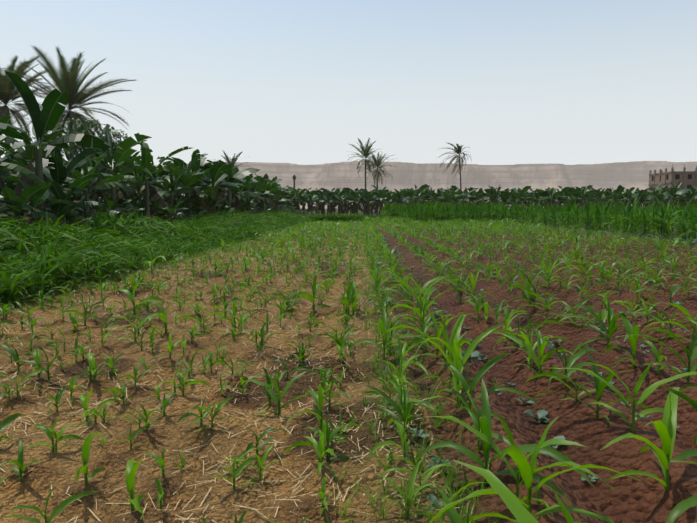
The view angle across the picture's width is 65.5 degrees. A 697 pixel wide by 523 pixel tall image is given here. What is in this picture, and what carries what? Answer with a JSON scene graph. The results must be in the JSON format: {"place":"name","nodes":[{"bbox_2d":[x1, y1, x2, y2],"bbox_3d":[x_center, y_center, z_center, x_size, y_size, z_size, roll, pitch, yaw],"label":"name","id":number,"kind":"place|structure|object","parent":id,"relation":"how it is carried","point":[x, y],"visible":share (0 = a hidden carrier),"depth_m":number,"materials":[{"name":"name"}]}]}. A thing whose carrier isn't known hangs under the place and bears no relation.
{"place":"outdoors","nodes":[
{"label":"outdoors","id":0,"kind":"place"},
{"bbox_2d":[0,220,696,522],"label":"field ground","id":1,"kind":"structure","parent":0,"point":[645,499],"depth_m":4.26,"materials":[{"name":"soil"}]},
{"bbox_2d":[0,262,363,522],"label":"maize field","id":2,"kind":"structure","parent":1,"relation":"on","point":[325,436],"depth_m":4.87,"materials":[{"name":"green plant"}]},
{"bbox_2d":[0,243,459,522],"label":"straw litter","id":3,"kind":"object","parent":1,"relation":"on","point":[362,455],"visible":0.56,"depth_m":4.08,"materials":[{"name":"beige plant"}]},
{"bbox_2d":[101,228,364,283],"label":"maize field","id":4,"kind":"structure","parent":1,"relation":"on","point":[301,239],"depth_m":15.26,"materials":[{"name":"green plant"}]},
{"bbox_2d":[1,263,542,522],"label":"weed tufts","id":5,"kind":"object","parent":1,"relation":"on","point":[436,424],"visible":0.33,"depth_m":3.72,"materials":[{"name":"green plant"}]},
{"bbox_2d":[154,221,393,267],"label":"seedlings","id":6,"kind":"object","parent":1,"relation":"on","point":[353,236],"visible":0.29,"depth_m":20.55,"materials":[{"name":"green plant"}]},
{"bbox_2d":[260,219,361,237],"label":"maize field","id":7,"kind":"structure","parent":1,"relation":"on","point":[331,226],"depth_m":35.73,"materials":[{"name":"green plant"}]},
{"bbox_2d":[360,215,586,234],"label":"maize field","id":8,"kind":"structure","parent":1,"relation":"on","point":[397,222],"depth_m":34.69,"materials":[{"name":"green plant"}]},
{"bbox_2d":[349,253,696,522],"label":"maize field","id":9,"kind":"structure","parent":1,"relation":"on","point":[665,427],"depth_m":3.94,"materials":[{"name":"green plant"}]},
{"bbox_2d":[361,226,696,278],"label":"maize field","id":10,"kind":"structure","parent":1,"relation":"on","point":[388,253],"depth_m":16.85,"materials":[{"name":"green plant"}]},
{"bbox_2d":[371,225,696,509],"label":"cabbage seedlings","id":11,"kind":"object","parent":1,"relation":"on","point":[541,414],"visible":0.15,"depth_m":5.17,"materials":[{"name":"green plant"}]},
{"bbox_2d":[0,0,696,164],"label":"sky","id":12,"kind":"structure","parent":0,"point":[511,82],"materials":[{"name":"blue"}]},
{"bbox_2d":[152,160,696,208],"bbox_3d":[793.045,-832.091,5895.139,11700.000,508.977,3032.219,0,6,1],"label":"cliffs","id":13,"kind":"structure","parent":0,"point":[406,175],"depth_m":5071.79,"materials":[{"name":"beige stone"}]},
{"bbox_2d":[302,209,696,240],"bbox_3d":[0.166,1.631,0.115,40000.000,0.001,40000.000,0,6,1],"label":"ground","id":14,"kind":"structure","parent":0,"point":[359,211],"depth_m":46.49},
{"bbox_2d":[0,55,56,153],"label":"date palm","id":15,"kind":"object","parent":14,"relation":"on","point":[6,96],"visible":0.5,"depth_m":40.90,"materials":[{"name":"green plant"}]},
{"bbox_2d":[0,214,109,308],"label":"grass","id":16,"kind":"structure","parent":14,"relation":"on","point":[21,276],"depth_m":9.79,"materials":[{"name":"green plant"}]},
{"bbox_2d":[0,45,135,158],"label":"date palm","id":17,"kind":"object","parent":14,"relation":"on","point":[68,83],"visible":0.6,"depth_m":39.50,"materials":[{"name":"green plant"}]},
{"bbox_2d":[28,116,136,222],"bbox_3d":[-12.496,-3.872,25.857,5.118,5.950,4.580,0,6,1],"label":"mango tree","id":18,"kind":"object","parent":14,"relation":"on","point":[83,127],"visible":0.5,"depth_m":25.47,"materials":[{"name":"green plant"}]},
{"bbox_2d":[0,71,223,225],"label":"banana grove","id":19,"kind":"object","parent":14,"relation":"on","point":[29,163],"visible":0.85,"depth_m":22.35,"materials":[{"name":"green plant"}]},
{"bbox_2d":[0,205,261,281],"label":"grass","id":20,"kind":"structure","parent":14,"relation":"on","point":[127,242],"depth_m":15.71,"materials":[{"name":"green plant"}]},
{"bbox_2d":[0,178,299,226],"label":"banana plants","id":21,"kind":"object","parent":14,"relation":"on","point":[60,203],"visible":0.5,"depth_m":20.61,"materials":[{"name":"green plant"}]},
{"bbox_2d":[0,157,301,221],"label":"banana grove","id":22,"kind":"object","parent":14,"relation":"on","point":[228,182],"visible":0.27,"depth_m":44.40,"materials":[{"name":"green plant"}]},
{"bbox_2d":[213,151,252,170],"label":"date palm","id":23,"kind":"object","parent":14,"relation":"on","point":[229,161],"visible":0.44,"depth_m":98.70,"materials":[{"name":"green plant"}]},
{"bbox_2d":[170,205,366,237],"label":"grass","id":24,"kind":"structure","parent":14,"relation":"on","point":[273,220],"depth_m":36.98,"materials":[{"name":"green plant"}]},
{"bbox_2d":[271,204,300,214],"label":"field shrub","id":25,"kind":"object","parent":14,"relation":"on","point":[291,210],"visible":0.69,"depth_m":59.58,"materials":[{"name":"green plant"}]},
{"bbox_2d":[294,209,314,215],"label":"field shrub","id":26,"kind":"object","parent":14,"relation":"on","point":[303,213],"visible":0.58,"depth_m":62.37,"materials":[{"name":"green plant"}]},
{"bbox_2d":[311,214,388,220],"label":"tall grass patch","id":27,"kind":"object","parent":14,"relation":"on","point":[373,216],"visible":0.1,"depth_m":62.69,"materials":[{"name":"green plant"}]},
{"bbox_2d":[346,138,386,206],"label":"date palm","id":28,"kind":"object","parent":14,"relation":"on","point":[366,153],"visible":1,"depth_m":105.65,"materials":[{"name":"green plant"}]},
{"bbox_2d":[356,152,395,214],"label":"date palm","id":29,"kind":"object","parent":14,"relation":"on","point":[375,172],"visible":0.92,"depth_m":109.38,"materials":[{"name":"green plant"}]},
{"bbox_2d":[438,142,470,190],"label":"palm tree","id":30,"kind":"object","parent":14,"relation":"on","point":[457,149],"visible":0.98,"depth_m":122.13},
{"bbox_2d":[277,184,696,215],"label":"banana plantation","id":31,"kind":"object","parent":14,"relation":"on","point":[370,200],"visible":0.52,"depth_m":84.70,"materials":[{"name":"green plant"}]},
{"bbox_2d":[380,196,696,237],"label":"tall maize stand","id":32,"kind":"object","parent":14,"relation":"on","point":[596,217],"visible":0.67,"depth_m":45.55,"materials":[{"name":"green plant"}]},
{"bbox_2d":[601,195,696,242],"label":"maize plants","id":33,"kind":"object","parent":14,"relation":"on","point":[667,225],"visible":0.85,"depth_m":25.27,"materials":[{"name":"green plant"}]},
{"bbox_2d":[646,181,668,192],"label":"date palm","id":34,"kind":"object","parent":14,"relation":"on","point":[659,185],"visible":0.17,"depth_m":146.56,"materials":[{"name":"green plant"}]},
{"bbox_2d":[648,167,696,208],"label":"building frame","id":35,"kind":"object","parent":14,"relation":"on","point":[672,172],"visible":0.35,"depth_m":156.10,"materials":[{"name":"grey concrete"}]},
{"bbox_2d":[666,180,685,206],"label":"date palm","id":36,"kind":"object","parent":14,"relation":"on","point":[675,185],"visible":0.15,"depth_m":148.49,"materials":[{"name":"green plant"}]},
{"bbox_2d":[649,173,694,192],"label":"brick building walls","id":37,"kind":"structure","parent":0,"point":[674,179],"depth_m":156.36,"materials":[{"name":"brick"}]},
{"bbox_2d":[651,166,696,190],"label":"windows","id":38,"kind":"structure","parent":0,"point":[677,176],"depth_m":156.12,"materials":[{"name":"black glass"}]}
]}

